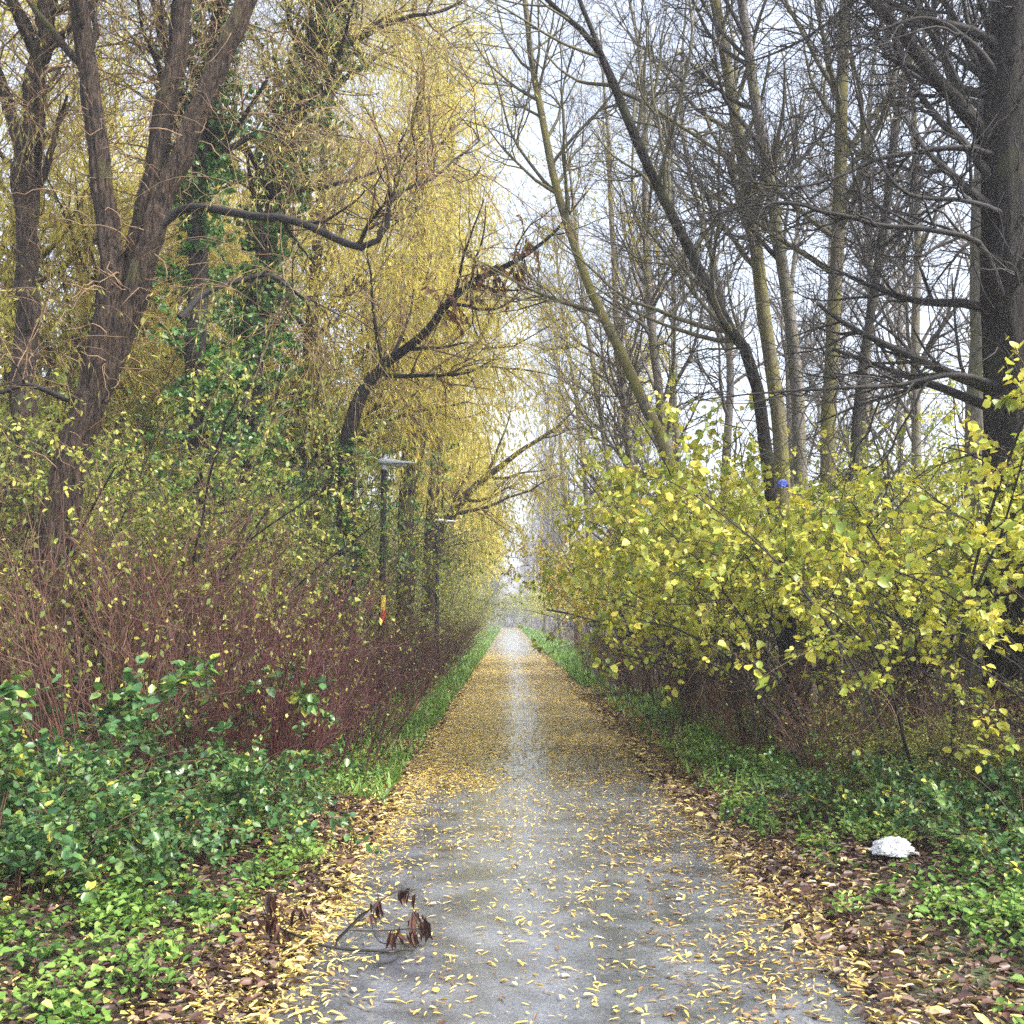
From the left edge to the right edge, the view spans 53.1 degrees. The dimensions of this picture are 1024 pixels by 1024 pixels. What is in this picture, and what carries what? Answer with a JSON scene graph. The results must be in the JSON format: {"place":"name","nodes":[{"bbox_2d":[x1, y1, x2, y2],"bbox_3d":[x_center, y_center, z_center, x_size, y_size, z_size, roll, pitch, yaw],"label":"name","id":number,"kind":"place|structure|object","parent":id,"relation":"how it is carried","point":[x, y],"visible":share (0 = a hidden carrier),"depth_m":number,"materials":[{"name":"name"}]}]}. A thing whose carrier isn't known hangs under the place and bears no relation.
{"place":"outdoors","nodes":[
{"label":"outdoors","id":0,"kind":"place"},
{"bbox_2d":[0,0,986,620],"label":"sky","id":1,"kind":"structure","parent":0,"point":[531,138],"materials":[{"name":"white"}]},
{"bbox_2d":[0,620,1023,1023],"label":"ground","id":2,"kind":"structure","parent":0,"point":[922,954],"depth_m":4.91,"materials":[{"name":"plant"}]},
{"bbox_2d":[0,247,227,660],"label":"thicket shrub","id":3,"kind":"object","parent":2,"relation":"on","point":[110,404],"visible":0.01,"depth_m":15.78,"materials":[{"name":"green plant"}]},
{"bbox_2d":[0,283,281,739],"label":"thicket shrub","id":4,"kind":"object","parent":2,"relation":"on","point":[35,482],"visible":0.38,"depth_m":9.76,"materials":[{"name":"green plant"}]},
{"bbox_2d":[0,0,290,512],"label":"willow tree","id":5,"kind":"object","parent":2,"relation":"on","point":[58,233],"visible":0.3,"depth_m":16.30,"materials":[{"name":"yellow plant"}]},
{"bbox_2d":[0,0,297,678],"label":"willow tree","id":6,"kind":"object","parent":2,"relation":"on","point":[28,173],"visible":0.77,"depth_m":12.53,"materials":[{"name":"brown plant"}]},
{"bbox_2d":[0,421,301,761],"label":"dogwood shrub","id":7,"kind":"object","parent":2,"relation":"on","point":[44,697],"visible":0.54,"depth_m":8.56,"materials":[{"name":"brown plant"}]},
{"bbox_2d":[0,0,311,478],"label":"willow tree","id":8,"kind":"object","parent":2,"relation":"on","point":[154,288],"visible":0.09,"depth_m":19.22,"materials":[{"name":"yellow plant"}]},
{"bbox_2d":[0,711,317,913],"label":"bramble bush","id":9,"kind":"object","parent":2,"relation":"on","point":[38,837],"visible":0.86,"depth_m":5.37,"materials":[{"name":"green plant"}]},
{"bbox_2d":[0,461,320,815],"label":"dogwood shrub","id":10,"kind":"object","parent":2,"relation":"on","point":[105,689],"visible":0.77,"depth_m":7.55,"materials":[{"name":"brown plant"}]},
{"bbox_2d":[0,294,325,692],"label":"thicket shrub","id":11,"kind":"object","parent":2,"relation":"on","point":[234,383],"visible":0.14,"depth_m":13.17,"materials":[{"name":"green plant"}]},
{"bbox_2d":[0,311,329,672],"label":"thicket shrub","id":12,"kind":"object","parent":2,"relation":"on","point":[162,383],"visible":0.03,"depth_m":16.24,"materials":[{"name":"green plant"}]},
{"bbox_2d":[0,651,339,841],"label":"bramble bush","id":13,"kind":"object","parent":2,"relation":"on","point":[171,683],"visible":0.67,"depth_m":6.53,"materials":[{"name":"green plant"}]},
{"bbox_2d":[0,313,343,743],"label":"thicket shrub","id":14,"kind":"object","parent":2,"relation":"on","point":[220,468],"visible":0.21,"depth_m":10.26,"materials":[{"name":"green plant"}]},
{"bbox_2d":[0,666,383,861],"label":"bramble bush","id":15,"kind":"object","parent":2,"relation":"on","point":[207,753],"visible":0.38,"depth_m":6.47,"materials":[{"name":"green plant"}]},
{"bbox_2d":[0,724,385,913],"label":"bramble bush","id":16,"kind":"object","parent":2,"relation":"on","point":[164,842],"visible":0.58,"depth_m":5.45,"materials":[{"name":"green plant"}]},
{"bbox_2d":[12,720,389,883],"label":"bramble bush","id":17,"kind":"object","parent":2,"relation":"on","point":[250,793],"visible":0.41,"depth_m":6.49,"materials":[{"name":"green plant"}]},
{"bbox_2d":[42,11,359,518],"bbox_3d":[-6.971,-3.741,22.393,7.601,14.144,7.093,0,-6,0],"label":"willow tree","id":18,"kind":"object","parent":2,"relation":"on","point":[209,304],"visible":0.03,"depth_m":21.60,"materials":[{"name":"yellow plant"}]},
{"bbox_2d":[0,455,403,783],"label":"dogwood shrub","id":19,"kind":"object","parent":2,"relation":"on","point":[219,627],"visible":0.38,"depth_m":8.93,"materials":[{"name":"brown plant"}]},
{"bbox_2d":[15,0,406,699],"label":"willow tree","id":20,"kind":"object","parent":2,"relation":"on","point":[207,160],"visible":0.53,"depth_m":13.74,"materials":[{"name":"yellow plant"}]},
{"bbox_2d":[0,382,424,682],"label":"thicket shrub","id":21,"kind":"object","parent":2,"relation":"on","point":[293,505],"visible":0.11,"depth_m":13.82,"materials":[{"name":"green plant"}]},
{"bbox_2d":[0,280,426,614],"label":"thicket shrub","id":22,"kind":"object","parent":2,"relation":"on","point":[297,422],"visible":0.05,"depth_m":18.75,"materials":[{"name":"green plant"}]},
{"bbox_2d":[0,354,430,735],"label":"thicket shrub","id":23,"kind":"object","parent":2,"relation":"on","point":[341,496],"visible":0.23,"depth_m":11.19,"materials":[{"name":"green plant"}]},
{"bbox_2d":[36,517,414,825],"bbox_3d":[-2.124,1.168,7.713,2.907,2.295,2.630,-5,-8,42],"label":"dogwood shrub","id":24,"kind":"object","parent":2,"relation":"on","point":[286,732],"visible":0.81,"depth_m":7.52,"materials":[{"name":"brown plant"}]},
{"bbox_2d":[92,403,386,698],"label":"thicket shrub","id":25,"kind":"object","parent":2,"relation":"on","point":[293,491],"visible":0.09,"depth_m":14.21,"materials":[{"name":"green plant"}]},
{"bbox_2d":[38,362,460,646],"bbox_3d":[-4.660,0.446,17.274,7.694,5.154,6.754,0,-6,-2],"label":"thicket shrub","id":26,"kind":"object","parent":2,"relation":"on","point":[380,484],"visible":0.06,"depth_m":15.56,"materials":[{"name":"green plant"}]},
{"bbox_2d":[130,509,427,751],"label":"dogwood shrub","id":27,"kind":"object","parent":2,"relation":"on","point":[344,622],"visible":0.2,"depth_m":11.13,"materials":[{"name":"brown plant"}]},
{"bbox_2d":[141,591,473,779],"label":"dogwood shrub","id":28,"kind":"object","parent":2,"relation":"on","point":[353,711],"visible":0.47,"depth_m":9.57,"materials":[{"name":"brown plant"}]},
{"bbox_2d":[127,0,507,635],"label":"willow tree","id":29,"kind":"object","parent":2,"relation":"on","point":[322,42],"visible":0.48,"depth_m":15.76,"materials":[{"name":"yellow plant"}]},
{"bbox_2d":[0,0,637,742],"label":"willow tree","id":30,"kind":"object","parent":2,"relation":"on","point":[124,286],"visible":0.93,"depth_m":9.73,"materials":[{"name":"brown plant"}]},
{"bbox_2d":[151,99,486,636],"bbox_3d":[-4.524,-3.321,24.547,7.976,13.940,6.770,0,-6,0],"label":"willow tree","id":31,"kind":"object","parent":2,"relation":"on","point":[321,403],"visible":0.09,"depth_m":23.93,"materials":[{"name":"yellow plant"}]},
{"bbox_2d":[182,445,498,681],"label":"thicket shrub","id":32,"kind":"object","parent":2,"relation":"on","point":[426,552],"visible":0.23,"depth_m":19.33,"materials":[{"name":"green plant"}]},
{"bbox_2d":[233,597,471,744],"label":"dogwood shrub","id":33,"kind":"object","parent":2,"relation":"on","point":[390,680],"visible":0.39,"depth_m":12.60,"materials":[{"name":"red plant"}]},
{"bbox_2d":[264,565,454,714],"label":"dogwood shrub","id":34,"kind":"object","parent":2,"relation":"on","point":[385,618],"visible":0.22,"depth_m":15.43,"materials":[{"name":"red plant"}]},
{"bbox_2d":[283,486,445,674],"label":"thicket shrub","id":35,"kind":"object","parent":2,"relation":"on","point":[417,561],"visible":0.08,"depth_m":21.59,"materials":[{"name":"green plant"}]},
{"bbox_2d":[172,0,575,622],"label":"willow tree","id":36,"kind":"object","parent":2,"relation":"on","point":[326,260],"visible":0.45,"depth_m":20.02,"materials":[{"name":"yellow plant"}]},
{"bbox_2d":[376,455,414,705],"bbox_3d":[-1.909,1.171,16.685,0.600,4.250,0.270,1,-6,-7],"label":"street lamp","id":37,"kind":"object","parent":2,"relation":"on","point":[384,462],"visible":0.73,"depth_m":16.72,"materials":[{"name":"black metal"}]},
{"bbox_2d":[326,593,473,698],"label":"dogwood shrub","id":38,"kind":"object","parent":2,"relation":"on","point":[421,661],"visible":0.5,"depth_m":18.15,"materials":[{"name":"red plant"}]},
{"bbox_2d":[368,519,472,665],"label":"thicket shrub","id":39,"kind":"object","parent":2,"relation":"on","point":[443,609],"visible":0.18,"depth_m":29.62,"materials":[{"name":"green plant"}]},
{"bbox_2d":[364,307,535,593],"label":"willow tree","id":40,"kind":"object","parent":2,"relation":"on","point":[458,458],"visible":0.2,"depth_m":39.92,"materials":[{"name":"yellow plant"}]},
{"bbox_2d":[361,460,545,639],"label":"thicket shrub","id":41,"kind":"object","parent":2,"relation":"on","point":[490,564],"visible":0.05,"depth_m":41.81,"materials":[{"name":"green plant"}]},
{"bbox_2d":[396,387,514,619],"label":"willow tree","id":42,"kind":"object","parent":2,"relation":"on","point":[459,523],"visible":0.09,"depth_m":55.30,"materials":[{"name":"yellow plant"}]},
{"bbox_2d":[414,560,520,654],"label":"thicket shrub","id":43,"kind":"object","parent":2,"relation":"on","point":[477,601],"visible":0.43,"depth_m":37.74,"materials":[{"name":"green plant"}]},
{"bbox_2d":[314,0,622,682],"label":"willow tree","id":44,"kind":"object","parent":2,"relation":"on","point":[410,491],"visible":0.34,"depth_m":22.24,"materials":[{"name":"yellow plant"}]},
{"bbox_2d":[294,73,694,710],"bbox_3d":[-0.213,-1.595,15.880,6.924,9.497,3.965,-4,-7,35],"label":"willow tree","id":45,"kind":"object","parent":2,"relation":"on","point":[396,353],"visible":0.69,"depth_m":16.33,"materials":[{"name":"yellow plant"}]},
{"bbox_2d":[0,678,1023,1023],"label":"nettle cover","id":46,"kind":"object","parent":2,"relation":"on","point":[66,1008],"visible":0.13,"depth_m":5.09,"materials":[{"name":"green plant"}]},
{"bbox_2d":[335,1,695,664],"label":"willow tree","id":47,"kind":"object","parent":2,"relation":"on","point":[470,491],"visible":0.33,"depth_m":29.24,"materials":[{"name":"yellow plant"}]},
{"bbox_2d":[514,355,592,640],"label":"bare tree","id":48,"kind":"object","parent":2,"relation":"on","point":[554,539],"visible":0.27,"depth_m":62.36,"materials":[{"name":"grey plant"}]},
{"bbox_2d":[495,188,621,659],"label":"bare tree","id":49,"kind":"object","parent":2,"relation":"on","point":[572,376],"visible":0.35,"depth_m":34.55,"materials":[{"name":"grey plant"}]},
{"bbox_2d":[516,252,606,647],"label":"bare tree","id":50,"kind":"object","parent":2,"relation":"on","point":[562,544],"visible":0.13,"depth_m":46.38,"materials":[{"name":"grey plant"}]},
{"bbox_2d":[401,0,730,725],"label":"bare tree","id":51,"kind":"object","parent":2,"relation":"on","point":[624,359],"visible":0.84,"depth_m":14.49,"materials":[{"name":"brown plant"}]},
{"bbox_2d":[484,47,672,667],"bbox_3d":[2.041,-4.521,28.821,5.764,17.916,4.346,0,-6,0],"label":"bare tree","id":52,"kind":"object","parent":2,"relation":"on","point":[603,446],"visible":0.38,"depth_m":28.60,"materials":[{"name":"grey plant"}]},
{"bbox_2d":[506,509,664,673],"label":"hazel shrub","id":53,"kind":"object","parent":2,"relation":"on","point":[549,554],"visible":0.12,"depth_m":25.76,"materials":[{"name":"yellow plant"}]},
{"bbox_2d":[493,491,720,688],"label":"hazel shrub","id":54,"kind":"object","parent":2,"relation":"on","point":[543,553],"visible":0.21,"depth_m":22.05,"materials":[{"name":"yellow plant"}]},
{"bbox_2d":[514,0,712,685],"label":"bare tree","id":55,"kind":"object","parent":2,"relation":"on","point":[608,359],"visible":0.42,"depth_m":22.20,"materials":[{"name":"brown plant"}]},
{"bbox_2d":[283,625,945,837],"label":"verge grass","id":56,"kind":"structure","parent":2,"relation":"on","point":[580,674],"depth_m":13.90,"materials":[{"name":"green plant"}]},
{"bbox_2d":[364,0,908,739],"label":"bare tree","id":57,"kind":"object","parent":2,"relation":"on","point":[650,176],"visible":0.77,"depth_m":12.52,"materials":[{"name":"brown plant"}]},
{"bbox_2d":[585,620,718,697],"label":"dogwood shrub","id":58,"kind":"object","parent":2,"relation":"on","point":[623,670],"visible":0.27,"depth_m":19.09,"materials":[{"name":"brown plant"}]},
{"bbox_2d":[548,0,765,685],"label":"bare tree","id":59,"kind":"object","parent":2,"relation":"on","point":[648,288],"visible":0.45,"depth_m":19.34,"materials":[{"name":"brown plant"}]},
{"bbox_2d":[552,432,778,701],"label":"hazel shrub","id":60,"kind":"object","parent":2,"relation":"on","point":[584,607],"visible":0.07,"depth_m":16.73,"materials":[{"name":"yellow plant"}]},
{"bbox_2d":[600,34,761,660],"bbox_3d":[4.978,-4.918,30.845,5.055,18.795,4.712,0,-6,0],"label":"bare tree","id":61,"kind":"object","parent":2,"relation":"on","point":[675,437],"visible":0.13,"depth_m":30.50,"materials":[{"name":"grey plant"}]},
{"bbox_2d":[619,627,781,727],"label":"dogwood shrub","id":62,"kind":"object","parent":2,"relation":"on","point":[680,694],"visible":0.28,"depth_m":13.62,"materials":[{"name":"brown plant"}]},
{"bbox_2d":[519,427,884,714],"bbox_3d":[2.429,0.953,13.918,5.353,3.981,5.632,-4,-7,32],"label":"hazel shrub","id":63,"kind":"object","parent":2,"relation":"on","point":[576,511],"visible":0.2,"depth_m":13.17,"materials":[{"name":"yellow plant"}]},
{"bbox_2d":[595,0,821,664],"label":"bare tree","id":64,"kind":"object","parent":2,"relation":"on","point":[728,410],"visible":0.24,"depth_m":23.61,"materials":[{"name":"grey plant"}]},
{"bbox_2d":[574,0,891,696],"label":"bare tree","id":65,"kind":"object","parent":2,"relation":"on","point":[763,312],"visible":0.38,"depth_m":15.37,"materials":[{"name":"brown plant"}]},
{"bbox_2d":[564,386,964,704],"bbox_3d":[4.459,0.517,15.067,7.040,4.976,6.691,3,-7,-27],"label":"hazel shrub","id":66,"kind":"object","parent":2,"relation":"on","point":[947,418],"visible":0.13,"depth_m":14.70,"materials":[{"name":"yellow plant"}]},
{"bbox_2d":[514,370,1023,751],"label":"hazel shrub","id":67,"kind":"object","parent":2,"relation":"on","point":[733,510],"visible":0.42,"depth_m":10.37,"materials":[{"name":"yellow plant"}]},
{"bbox_2d":[582,427,963,702],"bbox_3d":[4.490,0.999,16.707,5.606,4.828,5.590,4,-7,-37],"label":"thicket shrub","id":68,"kind":"object","parent":2,"relation":"on","point":[774,650],"visible":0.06,"depth_m":16.73,"materials":[{"name":"yellow plant"}]},
{"bbox_2d":[609,0,941,705],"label":"bare tree","id":69,"kind":"object","parent":2,"relation":"on","point":[796,418],"visible":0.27,"depth_m":14.52,"materials":[{"name":"brown plant"}]},
{"bbox_2d":[669,644,884,757],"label":"dogwood shrub","id":70,"kind":"object","parent":2,"relation":"on","point":[727,722],"visible":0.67,"depth_m":10.76,"materials":[{"name":"brown plant"}]},
{"bbox_2d":[606,405,962,729],"bbox_3d":[4.246,0.544,12.757,6.355,4.334,6.021,-1,-6,9],"label":"hazel shrub","id":71,"kind":"object","parent":2,"relation":"on","point":[659,471],"visible":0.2,"depth_m":11.94,"materials":[{"name":"yellow plant"}]},
{"bbox_2d":[556,435,1023,776],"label":"hazel shrub","id":72,"kind":"object","parent":2,"relation":"on","point":[676,624],"visible":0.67,"depth_m":9.47,"materials":[{"name":"yellow plant"}]},
{"bbox_2d":[594,0,985,714],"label":"bare tree","id":73,"kind":"object","parent":2,"relation":"on","point":[842,94],"visible":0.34,"depth_m":13.37,"materials":[{"name":"brown plant"}]},
{"bbox_2d":[560,0,1023,762],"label":"bare tree","id":74,"kind":"object","parent":2,"relation":"on","point":[996,132],"visible":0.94,"depth_m":9.16,"materials":[{"name":"brown plant"}]},
{"bbox_2d":[723,34,900,496],"bbox_3d":[7.794,-5.002,27.640,4.440,17.993,4.927,5,-7,-38],"label":"bare tree","id":75,"kind":"object","parent":2,"relation":"on","point":[781,321],"visible":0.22,"depth_m":27.48,"materials":[{"name":"grey plant"}]},
{"bbox_2d":[650,458,981,751],"bbox_3d":[4.607,0.934,9.444,5.031,2.698,4.767,3,-6,-23],"label":"hazel shrub","id":76,"kind":"object","parent":2,"relation":"on","point":[871,489],"visible":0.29,"depth_m":9.52,"materials":[{"name":"yellow plant"}]},
{"bbox_2d":[616,333,1023,802],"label":"hazel shrub","id":77,"kind":"object","parent":2,"relation":"on","point":[998,517],"visible":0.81,"depth_m":8.01,"materials":[{"name":"yellow plant"}]},
{"bbox_2d":[765,131,885,497],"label":"bare tree","id":78,"kind":"object","parent":2,"relation":"on","point":[817,362],"visible":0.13,"depth_m":34.95,"materials":[{"name":"grey plant"}]},
{"bbox_2d":[713,727,967,839],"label":"bramble bush","id":79,"kind":"object","parent":2,"relation":"on","point":[809,780],"visible":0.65,"depth_m":7.29,"materials":[{"name":"green plant"}]},
{"bbox_2d":[728,349,980,737],"bbox_3d":[5.259,0.597,12.640,6.125,4.826,4.599,6,-8,-45],"label":"thicket shrub","id":80,"kind":"object","parent":2,"relation":"on","point":[943,608],"visible":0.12,"depth_m":11.91,"materials":[{"name":"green plant"}]},
{"bbox_2d":[749,654,962,795],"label":"dogwood shrub","id":81,"kind":"object","parent":2,"relation":"on","point":[828,733],"visible":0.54,"depth_m":8.30,"materials":[{"name":"brown plant"}]},
{"bbox_2d":[767,2,968,666],"bbox_3d":[7.612,-4.800,21.619,4.865,16.250,4.184,5,-8,-42],"label":"bare tree","id":82,"kind":"object","parent":2,"relation":"on","point":[869,407],"visible":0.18,"depth_m":21.46,"materials":[{"name":"grey plant"}]},
{"bbox_2d":[782,0,977,691],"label":"bare tree","id":83,"kind":"object","parent":2,"relation":"on","point":[857,431],"visible":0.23,"depth_m":16.50,"materials":[{"name":"grey plant"}]},
{"bbox_2d":[743,429,1023,693],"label":"hazel shrub","id":84,"kind":"object","parent":2,"relation":"on","point":[908,641],"visible":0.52,"depth_m":8.62,"materials":[{"name":"yellow plant"}]},
{"bbox_2d":[806,409,963,683],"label":"thicket shrub","id":85,"kind":"object","parent":2,"relation":"on","point":[846,433],"visible":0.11,"depth_m":17.70,"materials":[{"name":"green plant"}]},
{"bbox_2d":[747,519,1023,780],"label":"hazel shrub","id":86,"kind":"object","parent":2,"relation":"on","point":[979,616],"visible":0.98,"depth_m":6.53,"materials":[{"name":"yellow plant"}]},
{"bbox_2d":[785,0,987,680],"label":"bare tree","id":87,"kind":"object","parent":2,"relation":"on","point":[917,347],"visible":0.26,"depth_m":18.24,"materials":[{"name":"grey plant"}]},
{"bbox_2d":[869,836,919,857],"bbox_3d":[2.303,2.010,6.182,0.286,0.100,0.213,0,-6,0],"label":"plastic bag","id":88,"kind":"object","parent":2,"relation":"on","point":[892,846],"visible":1,"depth_m":6.13,"materials":[{"name":"white plastic"}]},
{"bbox_2d":[819,77,969,630],"bbox_3d":[11.824,-4.542,30.751,5.253,17.691,4.554,-2,-6,21],"label":"bare tree","id":89,"kind":"object","parent":2,"relation":"on","point":[900,322],"visible":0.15,"depth_m":30.51,"materials":[{"name":"grey plant"}]},
{"bbox_2d":[802,676,991,798],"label":"thicket shrub","id":90,"kind":"object","parent":2,"relation":"on","point":[876,743],"visible":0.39,"depth_m":7.99,"materials":[{"name":"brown plant"}]},
{"bbox_2d":[804,0,993,720],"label":"bare tree","id":91,"kind":"object","parent":2,"relation":"on","point":[976,415],"visible":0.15,"depth_m":11.26,"materials":[{"name":"grey plant"}]},
{"bbox_2d":[793,601,1023,762],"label":"dogwood shrub","id":92,"kind":"object","parent":2,"relation":"on","point":[911,697],"visible":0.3,"depth_m":9.24,"materials":[{"name":"brown plant"}]},
{"bbox_2d":[838,734,1023,894],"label":"bramble bush","id":93,"kind":"object","parent":2,"relation":"on","point":[980,843],"visible":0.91,"depth_m":6.00,"materials":[{"name":"green plant"}]},
{"bbox_2d":[841,740,1023,853],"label":"bramble bush","id":94,"kind":"object","parent":2,"relation":"on","point":[961,789],"visible":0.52,"depth_m":6.66,"materials":[{"name":"green plant"}]},
{"bbox_2d":[852,681,1023,825],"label":"thicket shrub","id":95,"kind":"object","parent":2,"relation":"on","point":[950,726],"visible":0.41,"depth_m":7.12,"materials":[{"name":"green plant"}]},
{"bbox_2d":[890,0,987,486],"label":"bare tree","id":96,"kind":"object","parent":2,"relation":"on","point":[960,418],"visible":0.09,"depth_m":22.56,"materials":[{"name":"grey plant"}]},
{"bbox_2d":[884,661,1023,822],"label":"dogwood shrub","id":97,"kind":"object","parent":2,"relation":"on","point":[999,705],"visible":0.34,"depth_m":7.53,"materials":[{"name":"brown plant"}]},
{"bbox_2d":[929,676,1023,803],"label":"thicket shrub","id":98,"kind":"object","parent":2,"relation":"on","point":[974,741],"visible":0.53,"depth_m":7.05,"materials":[{"name":"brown plant"}]},
{"bbox_2d":[250,628,914,1023],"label":"path","id":99,"kind":"structure","parent":0,"point":[462,922],"depth_m":5.09,"materials":[{"name":"grey asphalt"}]},
{"bbox_2d":[85,627,1023,1023],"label":"fallen leaves","id":100,"kind":"object","parent":99,"relation":"on","point":[537,661],"depth_m":6.25,"materials":[{"name":"yellow plant"}]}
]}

